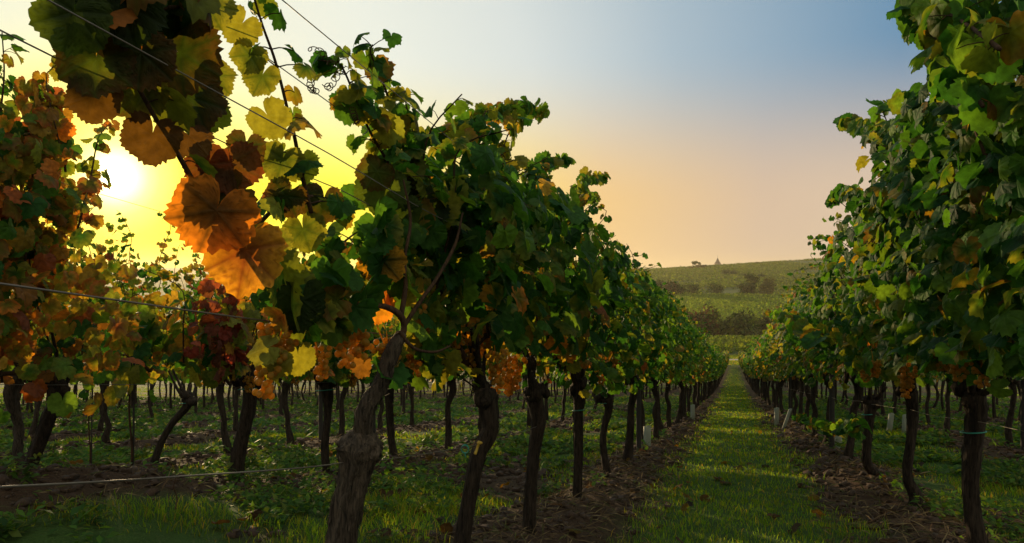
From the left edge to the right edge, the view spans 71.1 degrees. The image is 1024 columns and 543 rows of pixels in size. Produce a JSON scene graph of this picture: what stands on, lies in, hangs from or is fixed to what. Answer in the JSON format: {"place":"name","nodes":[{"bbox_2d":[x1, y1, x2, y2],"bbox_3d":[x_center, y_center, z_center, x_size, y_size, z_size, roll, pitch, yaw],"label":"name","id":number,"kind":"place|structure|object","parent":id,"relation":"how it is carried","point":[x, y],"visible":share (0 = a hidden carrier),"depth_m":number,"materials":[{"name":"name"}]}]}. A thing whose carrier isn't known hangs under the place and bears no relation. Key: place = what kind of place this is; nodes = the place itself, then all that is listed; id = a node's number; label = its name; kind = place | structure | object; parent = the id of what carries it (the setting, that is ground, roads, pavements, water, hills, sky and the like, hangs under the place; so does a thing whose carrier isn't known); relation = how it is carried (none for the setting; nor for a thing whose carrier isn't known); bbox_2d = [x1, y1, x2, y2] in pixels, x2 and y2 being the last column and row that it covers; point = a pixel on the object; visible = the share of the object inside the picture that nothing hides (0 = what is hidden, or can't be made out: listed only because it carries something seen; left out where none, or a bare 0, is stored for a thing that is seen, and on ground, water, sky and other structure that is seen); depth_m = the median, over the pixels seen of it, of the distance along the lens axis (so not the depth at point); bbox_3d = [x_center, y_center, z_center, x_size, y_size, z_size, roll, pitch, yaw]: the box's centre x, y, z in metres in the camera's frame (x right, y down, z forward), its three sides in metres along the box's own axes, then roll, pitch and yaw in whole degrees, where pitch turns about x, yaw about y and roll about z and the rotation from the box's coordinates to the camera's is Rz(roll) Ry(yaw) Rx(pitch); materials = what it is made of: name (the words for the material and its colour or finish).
{"place":"outdoors","nodes":[
{"label":"outdoors","id":0,"kind":"place"},
{"bbox_2d":[0,0,1015,267],"label":"sky","id":1,"kind":"structure","parent":0,"point":[710,123],"materials":[{"name":"blue"}]},
{"bbox_2d":[0,260,1023,542],"bbox_3d":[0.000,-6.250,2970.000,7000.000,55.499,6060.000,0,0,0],"label":"ground","id":2,"kind":"structure","parent":0,"point":[38,532],"depth_m":4.92,"materials":[{"name":"plant"}]},
{"bbox_2d":[0,32,31,276],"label":"grapevine","id":3,"kind":"object","parent":2,"relation":"on","point":[10,119],"visible":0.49,"depth_m":3.32,"materials":[{"name":"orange plant"}]},
{"bbox_2d":[8,367,42,437],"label":"grapevine","id":4,"kind":"object","parent":2,"relation":"on","point":[32,429],"visible":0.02,"depth_m":10.51,"materials":[{"name":"brown plant"}]},
{"bbox_2d":[9,325,82,448],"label":"grapevine","id":5,"kind":"object","parent":2,"relation":"on","point":[11,367],"depth_m":8.01,"materials":[{"name":"brown plant"}]},
{"bbox_2d":[2,197,124,467],"bbox_3d":[-3.899,0.366,5.810,0.882,2.812,1.508,0,0,17],"label":"grapevine","id":6,"kind":"object","parent":2,"relation":"on","point":[9,392],"visible":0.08,"depth_m":5.82,"materials":[{"name":"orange plant"}]},
{"bbox_2d":[0,53,144,469],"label":"grapevine","id":7,"kind":"object","parent":2,"relation":"on","point":[44,168],"visible":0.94,"depth_m":3.43,"materials":[{"name":"orange plant"}]},
{"bbox_2d":[76,369,106,463],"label":"young vine","id":8,"kind":"object","parent":2,"relation":"on","point":[100,377],"visible":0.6,"depth_m":6.59,"materials":[{"name":"plant"}]},
{"bbox_2d":[68,285,136,430],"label":"grapevine","id":9,"kind":"object","parent":2,"relation":"on","point":[100,427],"visible":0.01,"depth_m":11.62,"materials":[{"name":"brown plant"}]},
{"bbox_2d":[65,264,166,442],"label":"grapevine","id":10,"kind":"object","parent":2,"relation":"on","point":[152,375],"visible":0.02,"depth_m":9.12,"materials":[{"name":"brown plant"}]},
{"bbox_2d":[88,319,163,466],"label":"young vine","id":11,"kind":"object","parent":2,"relation":"on","point":[115,394],"visible":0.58,"depth_m":4.48,"materials":[{"name":"plant"}]},
{"bbox_2d":[63,211,218,463],"bbox_3d":[-3.498,0.748,7.062,0.909,2.674,1.440,0,0,17],"label":"grapevine","id":12,"kind":"object","parent":2,"relation":"on","point":[188,399],"visible":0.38,"depth_m":6.97,"materials":[{"name":"green plant"}]},
{"bbox_2d":[0,29,368,204],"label":"trellis wire","id":13,"kind":"object","parent":2,"relation":"on","point":[214,137],"visible":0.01,"depth_m":1.16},
{"bbox_2d":[28,0,342,218],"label":"grapevine","id":14,"kind":"object","parent":2,"relation":"on","point":[115,77],"visible":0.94,"depth_m":1.35,"materials":[{"name":"green plant"}]},
{"bbox_2d":[161,257,279,452],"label":"grapevine","id":15,"kind":"object","parent":2,"relation":"on","point":[226,441],"visible":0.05,"depth_m":8.05,"materials":[{"name":"brown plant"}]},
{"bbox_2d":[208,367,240,430],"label":"grapevine","id":16,"kind":"object","parent":2,"relation":"on","point":[235,416],"visible":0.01,"depth_m":11.53,"materials":[{"name":"brown plant"}]},
{"bbox_2d":[123,263,332,477],"bbox_3d":[-1.897,0.793,4.830,0.801,1.689,1.506,0,0,17],"label":"grapevine","id":17,"kind":"object","parent":2,"relation":"on","point":[221,347],"visible":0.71,"depth_m":4.45,"materials":[{"name":"red plant"}]},
{"bbox_2d":[0,381,491,384],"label":"trellis wire","id":18,"kind":"object","parent":2,"relation":"on","point":[149,384],"visible":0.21,"depth_m":4.00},
{"bbox_2d":[245,300,311,444],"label":"grapevine","id":19,"kind":"object","parent":2,"relation":"on","point":[284,400],"visible":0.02,"depth_m":9.22,"materials":[{"name":"brown plant"}]},
{"bbox_2d":[277,380,283,414],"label":"grapevine","id":20,"kind":"object","parent":2,"relation":"on","point":[280,402],"visible":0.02,"depth_m":16.32,"materials":[{"name":"brown plant"}]},
{"bbox_2d":[319,386,322,439],"bbox_3d":[-2.641,1.469,9.900,0.058,2.276,0.058,0,0,17],"label":"trellis post","id":21,"kind":"object","parent":2,"relation":"on","point":[320,415],"visible":0.26,"depth_m":9.87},
{"bbox_2d":[163,29,484,542],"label":"grapevine","id":22,"kind":"object","parent":2,"relation":"on","point":[239,242],"visible":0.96,"depth_m":2.01,"materials":[{"name":"green plant"}]},
{"bbox_2d":[0,462,343,487],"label":"trellis wire","id":23,"kind":"object","parent":22,"relation":"attached to","point":[47,484],"visible":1,"depth_m":1.34,"materials":[{"name":"metal"}]},
{"bbox_2d":[0,282,551,354],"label":"trellis wire","id":24,"kind":"object","parent":22,"relation":"attached to","point":[42,289],"visible":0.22,"depth_m":1.27,"materials":[{"name":"metal"}]},
{"bbox_2d":[313,358,357,435],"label":"grapevine","id":25,"kind":"object","parent":2,"relation":"on","point":[342,413],"visible":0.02,"depth_m":10.39,"materials":[{"name":"brown plant"}]},
{"bbox_2d":[281,320,395,474],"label":"grapevine","id":26,"kind":"object","parent":2,"relation":"on","point":[341,377],"visible":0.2,"depth_m":6.06,"materials":[{"name":"green plant"}]},
{"bbox_2d":[47,0,641,329],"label":"trellis wire","id":27,"kind":"object","parent":2,"relation":"on","point":[65,9],"visible":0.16,"depth_m":1.38,"materials":[{"name":"metal"}]},
{"bbox_2d":[350,371,383,429],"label":"grapevine","id":28,"kind":"object","parent":2,"relation":"on","point":[380,420],"visible":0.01,"depth_m":11.55,"materials":[{"name":"brown plant"}]},
{"bbox_2d":[369,337,375,433],"bbox_3d":[-1.314,0.991,6.750,0.057,2.276,0.057,0,0,17],"label":"trellis post","id":29,"kind":"object","parent":2,"relation":"on","point":[374,421],"visible":0.05,"depth_m":6.73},
{"bbox_2d":[368,319,434,455],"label":"grapevine","id":30,"kind":"object","parent":2,"relation":"on","point":[389,405],"visible":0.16,"depth_m":7.27,"materials":[{"name":"brown plant"}]},
{"bbox_2d":[386,314,431,426],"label":"grapevine","id":31,"kind":"object","parent":2,"relation":"on","point":[391,328],"visible":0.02,"depth_m":12.62,"materials":[{"name":"brown plant"}]},
{"bbox_2d":[282,0,633,294],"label":"trellis wire","id":32,"kind":"object","parent":2,"relation":"on","point":[368,71],"visible":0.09,"depth_m":1.91,"materials":[{"name":"metal"}]},
{"bbox_2d":[336,94,581,542],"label":"grapevine","id":33,"kind":"object","parent":2,"relation":"on","point":[500,204],"visible":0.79,"depth_m":2.80,"materials":[{"name":"green plant"}]},
{"bbox_2d":[444,348,488,450],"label":"grapevine","id":34,"kind":"object","parent":2,"relation":"on","point":[449,399],"visible":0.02,"depth_m":8.49,"materials":[{"name":"brown plant"}]},
{"bbox_2d":[463,343,507,433],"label":"grapevine","id":35,"kind":"object","parent":2,"relation":"on","point":[479,420],"visible":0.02,"depth_m":9.58,"materials":[{"name":"brown plant"}]},
{"bbox_2d":[0,395,1023,542],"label":"weeds","id":36,"kind":"object","parent":2,"relation":"on","point":[293,454],"visible":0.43,"depth_m":8.16,"materials":[{"name":"green plant"}]},
{"bbox_2d":[0,394,1023,542],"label":"soil","id":37,"kind":"structure","parent":2,"relation":"on","point":[923,513],"depth_m":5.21,"materials":[{"name":"soil"}]},
{"bbox_2d":[22,318,1020,419],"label":"vine rows","id":38,"kind":"object","parent":2,"relation":"on","point":[183,379],"visible":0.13,"depth_m":21.61,"materials":[{"name":"green plant"}]},
{"bbox_2d":[34,403,1016,542],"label":"fallen leaves","id":39,"kind":"object","parent":2,"relation":"on","point":[448,527],"visible":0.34,"depth_m":4.92,"materials":[{"name":"brown plant"}]},
{"bbox_2d":[429,142,625,533],"bbox_3d":[0.101,0.429,3.812,0.955,2.342,1.470,0,0,17],"label":"grapevine","id":40,"kind":"object","parent":2,"relation":"on","point":[586,284],"visible":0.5,"depth_m":3.61,"materials":[{"name":"green plant"}]},
{"bbox_2d":[505,343,555,428],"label":"grapevine","id":41,"kind":"object","parent":2,"relation":"on","point":[528,423],"visible":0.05,"depth_m":11.89,"materials":[{"name":"brown plant"}]},
{"bbox_2d":[535,362,567,421],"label":"grapevine","id":42,"kind":"object","parent":2,"relation":"on","point":[551,379],"visible":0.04,"depth_m":13.09,"materials":[{"name":"green plant"}]},
{"bbox_2d":[550,372,568,420],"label":"grapevine","id":43,"kind":"object","parent":2,"relation":"on","point":[563,402],"visible":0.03,"depth_m":14.18,"materials":[{"name":"brown plant"}]},
{"bbox_2d":[506,166,650,497],"bbox_3d":[0.486,0.473,5.027,0.873,2.580,1.712,0,0,17],"label":"grapevine","id":44,"kind":"object","parent":2,"relation":"on","point":[625,341],"visible":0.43,"depth_m":4.85,"materials":[{"name":"green plant"}]},
{"bbox_2d":[380,385,675,460],"bbox_3d":[1.876,1.608,9.538,0.052,2.118,15.620,0,0,17],"label":"trellis wire","id":45,"kind":"object","parent":44,"relation":"attached to","point":[496,439],"visible":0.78,"depth_m":2.77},
{"bbox_2d":[551,239,666,472],"bbox_3d":[0.753,0.843,5.857,0.874,2.256,1.863,0,0,17],"label":"grapevine","id":46,"kind":"object","parent":2,"relation":"on","point":[647,363],"visible":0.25,"depth_m":6.05,"materials":[{"name":"green plant"}]},
{"bbox_2d":[592,232,674,461],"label":"grapevine","id":47,"kind":"object","parent":2,"relation":"on","point":[661,359],"visible":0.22,"depth_m":7.07,"materials":[{"name":"green plant"}]},
{"bbox_2d":[636,312,640,452],"bbox_3d":[1.423,1.191,8.050,0.059,2.276,0.059,0,0,17],"label":"trellis post","id":48,"kind":"object","parent":2,"relation":"on","point":[638,422],"visible":0.3,"depth_m":8.03,"materials":[{"name":"wood"}]},
{"bbox_2d":[643,425,650,445],"bbox_3d":[1.622,2.015,8.600,0.090,0.330,0.081,0,0,0],"label":"grow tube","id":49,"kind":"object","parent":2,"relation":"on","point":[647,434],"visible":0.71,"depth_m":8.57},
{"bbox_2d":[623,269,683,442],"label":"grapevine","id":50,"kind":"object","parent":2,"relation":"on","point":[674,358],"visible":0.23,"depth_m":8.62,"materials":[{"name":"green plant"}]},
{"bbox_2d":[644,280,688,439],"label":"grapevine","id":51,"kind":"object","parent":2,"relation":"on","point":[681,362],"visible":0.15,"depth_m":9.79,"materials":[{"name":"green plant"}]},
{"bbox_2d":[641,293,694,432],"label":"grapevine","id":52,"kind":"object","parent":2,"relation":"on","point":[681,373],"visible":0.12,"depth_m":10.92,"materials":[{"name":"green plant"}]},
{"bbox_2d":[661,280,678,294],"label":"tree","id":53,"kind":"object","parent":2,"relation":"on","point":[669,286],"visible":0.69,"depth_m":425.50,"materials":[{"name":"green plant"}]},
{"bbox_2d":[661,292,698,427],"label":"grapevine","id":54,"kind":"object","parent":2,"relation":"on","point":[689,365],"visible":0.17,"depth_m":11.98,"materials":[{"name":"green plant"}]},
{"bbox_2d":[659,335,700,423],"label":"grapevine","id":55,"kind":"object","parent":2,"relation":"on","point":[688,380],"visible":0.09,"depth_m":13.12,"materials":[{"name":"green plant"}]},
{"bbox_2d":[670,327,703,420],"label":"grapevine","id":56,"kind":"object","parent":2,"relation":"on","point":[699,370],"visible":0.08,"depth_m":14.20,"materials":[{"name":"green plant"}]},
{"bbox_2d":[686,282,700,293],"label":"tree","id":57,"kind":"object","parent":2,"relation":"on","point":[693,288],"visible":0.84,"depth_m":431.43,"materials":[{"name":"green plant"}]},
{"bbox_2d":[683,315,705,416],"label":"grapevine","id":58,"kind":"object","parent":2,"relation":"on","point":[695,328],"visible":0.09,"depth_m":15.33,"materials":[{"name":"green plant"}]},
{"bbox_2d":[687,318,707,414],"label":"grapevine","id":59,"kind":"object","parent":2,"relation":"on","point":[690,386],"visible":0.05,"depth_m":16.44,"materials":[{"name":"green plant"}]},
{"bbox_2d":[687,338,709,403],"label":"grapevine","id":60,"kind":"object","parent":2,"relation":"on","point":[707,355],"visible":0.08,"depth_m":17.45,"materials":[{"name":"green plant"}]},
{"bbox_2d":[686,315,710,408],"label":"grapevine","id":61,"kind":"object","parent":2,"relation":"on","point":[694,385],"visible":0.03,"depth_m":18.64,"materials":[{"name":"green plant"}]},
{"bbox_2d":[690,321,711,407],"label":"grapevine","id":62,"kind":"object","parent":2,"relation":"on","point":[699,354],"visible":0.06,"depth_m":19.77,"materials":[{"name":"green plant"}]},
{"bbox_2d":[696,361,711,405],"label":"grapevine","id":63,"kind":"object","parent":2,"relation":"on","point":[698,387],"visible":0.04,"depth_m":20.78,"materials":[{"name":"green plant"}]},
{"bbox_2d":[686,303,724,336],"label":"bush","id":64,"kind":"object","parent":2,"relation":"on","point":[705,316],"visible":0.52,"depth_m":225.24,"materials":[{"name":"green plant"}]},
{"bbox_2d":[699,330,714,402],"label":"grapevine","id":65,"kind":"object","parent":2,"relation":"on","point":[713,355],"visible":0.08,"depth_m":23.07,"materials":[{"name":"green plant"}]},
{"bbox_2d":[707,282,724,294],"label":"tree","id":66,"kind":"object","parent":2,"relation":"on","point":[716,288],"visible":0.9,"depth_m":435.61,"materials":[{"name":"green plant"}]},
{"bbox_2d":[714,317,729,335],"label":"bush","id":67,"kind":"object","parent":2,"relation":"on","point":[721,330],"visible":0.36,"depth_m":233.71,"materials":[{"name":"green plant"}]},
{"bbox_2d":[705,335,760,352],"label":"roadside vineyard","id":68,"kind":"object","parent":2,"relation":"on","point":[726,343],"visible":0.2,"depth_m":157.06,"materials":[{"name":"plant"}]},
{"bbox_2d":[631,258,842,293],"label":"hillside vineyard","id":69,"kind":"object","parent":2,"relation":"on","point":[682,275],"visible":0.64,"depth_m":672.67,"materials":[{"name":"plant"}]},
{"bbox_2d":[720,307,762,337],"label":"bush","id":70,"kind":"object","parent":2,"relation":"on","point":[739,322],"visible":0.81,"depth_m":225.78,"materials":[{"name":"green plant"}]},
{"bbox_2d":[606,364,890,542],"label":"path grass","id":71,"kind":"structure","parent":2,"relation":"on","point":[719,452],"depth_m":6.09,"materials":[{"name":"plant"}]},
{"bbox_2d":[743,272,760,293],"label":"tree","id":72,"kind":"object","parent":2,"relation":"on","point":[751,281],"visible":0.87,"depth_m":435.27,"materials":[{"name":"green plant"}]},
{"bbox_2d":[671,292,840,324],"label":"valley vineyard","id":73,"kind":"object","parent":2,"relation":"on","point":[719,300],"visible":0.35,"depth_m":363.04,"materials":[{"name":"plant"}]},
{"bbox_2d":[752,328,767,400],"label":"grapevine","id":74,"kind":"object","parent":2,"relation":"on","point":[756,368],"visible":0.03,"depth_m":24.61,"materials":[{"name":"green plant"}]},
{"bbox_2d":[752,317,771,334],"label":"bush","id":75,"kind":"object","parent":2,"relation":"on","point":[761,327],"visible":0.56,"depth_m":240.51,"materials":[{"name":"green plant"}]},
{"bbox_2d":[755,328,775,404],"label":"grapevine","id":76,"kind":"object","parent":2,"relation":"on","point":[766,387],"visible":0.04,"depth_m":22.23,"materials":[{"name":"green plant"}]},
{"bbox_2d":[757,319,775,407],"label":"grapevine","id":77,"kind":"object","parent":2,"relation":"on","point":[759,361],"visible":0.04,"depth_m":19.69,"materials":[{"name":"green plant"}]},
{"bbox_2d":[756,346,776,405],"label":"grapevine","id":78,"kind":"object","parent":2,"relation":"on","point":[764,379],"visible":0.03,"depth_m":20.90,"materials":[{"name":"green plant"}]},
{"bbox_2d":[758,276,776,295],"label":"tree","id":79,"kind":"object","parent":2,"relation":"on","point":[767,285],"visible":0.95,"depth_m":428.73,"materials":[{"name":"green plant"}]},
{"bbox_2d":[760,320,783,412],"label":"grapevine","id":80,"kind":"object","parent":2,"relation":"on","point":[764,360],"visible":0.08,"depth_m":17.27,"materials":[{"name":"green plant"}]},
{"bbox_2d":[759,323,786,407],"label":"grapevine","id":81,"kind":"object","parent":2,"relation":"on","point":[763,367],"visible":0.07,"depth_m":18.57,"materials":[{"name":"green plant"}]},
{"bbox_2d":[762,305,785,413],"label":"grapevine","id":82,"kind":"object","parent":2,"relation":"on","point":[768,337],"visible":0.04,"depth_m":16.12,"materials":[{"name":"green plant"}]},
{"bbox_2d":[774,407,778,425],"bbox_3d":[5.020,2.756,13.600,0.090,0.350,0.081,0,0,0],"label":"grow tube","id":83,"kind":"object","parent":2,"relation":"on","point":[776,415],"visible":0.79,"depth_m":13.57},
{"bbox_2d":[764,326,793,414],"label":"grapevine","id":84,"kind":"object","parent":2,"relation":"on","point":[767,352],"visible":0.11,"depth_m":14.82,"materials":[{"name":"green plant"}]},
{"bbox_2d":[767,294,811,420],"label":"grapevine","id":85,"kind":"object","parent":2,"relation":"on","point":[795,380],"visible":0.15,"depth_m":13.63,"materials":[{"name":"green plant"}]},
{"bbox_2d":[788,375,790,417],"bbox_3d":[5.620,2.159,14.500,0.060,2.276,0.060,0,0,17],"label":"trellis post","id":86,"kind":"object","parent":2,"relation":"on","point":[789,393],"visible":0.26,"depth_m":14.47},
{"bbox_2d":[771,287,818,424],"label":"grapevine","id":87,"kind":"object","parent":2,"relation":"on","point":[777,358],"visible":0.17,"depth_m":12.41,"materials":[{"name":"green plant"}]},
{"bbox_2d":[776,263,821,429],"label":"grapevine","id":88,"kind":"object","parent":2,"relation":"on","point":[790,301],"visible":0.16,"depth_m":11.12,"materials":[{"name":"green plant"}]},
{"bbox_2d":[779,273,838,436],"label":"grapevine","id":89,"kind":"object","parent":2,"relation":"on","point":[814,388],"visible":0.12,"depth_m":9.93,"materials":[{"name":"green plant"}]},
{"bbox_2d":[764,230,872,459],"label":"grapevine","id":90,"kind":"object","parent":2,"relation":"on","point":[816,334],"visible":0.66,"depth_m":6.83,"materials":[{"name":"green plant"}]},
{"bbox_2d":[784,252,854,444],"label":"grapevine","id":91,"kind":"object","parent":2,"relation":"on","point":[796,352],"visible":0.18,"depth_m":8.73,"materials":[{"name":"green plant"}]},
{"bbox_2d":[829,291,834,448],"bbox_3d":[3.705,1.229,8.300,0.057,2.276,0.060,0,0,17],"label":"trellis post","id":92,"kind":"object","parent":2,"relation":"on","point":[832,411],"visible":0.27,"depth_m":8.28,"materials":[{"name":"wood"}]},
{"bbox_2d":[810,89,916,476],"bbox_3d":[2.604,0.560,4.748,0.895,2.753,3.959,0,0,17],"label":"grapevine","id":93,"kind":"object","parent":2,"relation":"on","point":[857,200],"visible":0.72,"depth_m":4.13,"materials":[{"name":"green plant"}]},
{"bbox_2d":[880,381,884,415],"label":"grapevine","id":94,"kind":"object","parent":2,"relation":"on","point":[882,403],"visible":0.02,"depth_m":16.41,"materials":[{"name":"brown plant"}]},
{"bbox_2d":[851,521,916,529],"bbox_3d":[2.133,1.459,4.108,0.339,0.098,0.048,0,0,27],"label":"cut cane","id":95,"kind":"object","parent":2,"relation":"on","point":[881,527],"visible":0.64,"depth_m":4.10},
{"bbox_2d":[886,413,893,431],"bbox_3d":[6.439,2.566,12.200,0.126,0.310,0.081,0,0,0],"label":"grow tube","id":96,"kind":"object","parent":2,"relation":"on","point":[890,421],"visible":0.89,"depth_m":12.17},
{"bbox_2d":[884,380,897,413],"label":"grapevine","id":97,"kind":"object","parent":2,"relation":"on","point":[895,402],"depth_m":15.18,"materials":[{"name":"brown plant"}]},
{"bbox_2d":[767,384,1023,431],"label":"trellis wire","id":98,"kind":"object","parent":2,"relation":"on","point":[924,413],"visible":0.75,"depth_m":4.09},
{"bbox_2d":[827,63,981,508],"bbox_3d":[2.282,0.298,3.722,0.895,2.875,3.395,0,0,17],"label":"grapevine","id":99,"kind":"object","parent":2,"relation":"on","point":[923,141],"visible":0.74,"depth_m":3.10,"materials":[{"name":"green plant"}]},
{"bbox_2d":[925,370,943,425],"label":"grapevine","id":100,"kind":"object","parent":2,"relation":"on","point":[928,393],"visible":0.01,"depth_m":12.69,"materials":[{"name":"brown plant"}]},
{"bbox_2d":[919,370,951,431],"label":"grapevine","id":101,"kind":"object","parent":2,"relation":"on","point":[946,425],"visible":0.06,"depth_m":11.46,"materials":[{"name":"brown plant"}]},
{"bbox_2d":[856,0,1023,542],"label":"grapevine","id":102,"kind":"object","parent":2,"relation":"on","point":[970,56],"visible":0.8,"depth_m":2.11,"materials":[{"name":"green plant"}]},
{"bbox_2d":[910,79,1023,397],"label":"grapevine","id":103,"kind":"object","parent":2,"relation":"on","point":[966,175],"visible":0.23,"depth_m":2.19,"materials":[{"name":"green plant"}]},
{"bbox_2d":[977,350,1018,447],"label":"grapevine","id":104,"kind":"object","parent":2,"relation":"on","point":[1011,411],"visible":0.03,"depth_m":8.87,"materials":[{"name":"brown plant"}]},
{"bbox_2d":[1020,380,1023,450],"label":"trellis post","id":105,"kind":"object","parent":2,"relation":"on","point":[1022,416],"visible":0.37,"depth_m":8.39,"materials":[{"name":"wood"}]},
{"bbox_2d":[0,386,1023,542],"bbox_3d":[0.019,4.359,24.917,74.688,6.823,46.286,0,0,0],"label":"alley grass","id":106,"kind":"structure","parent":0,"point":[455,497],"depth_m":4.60,"materials":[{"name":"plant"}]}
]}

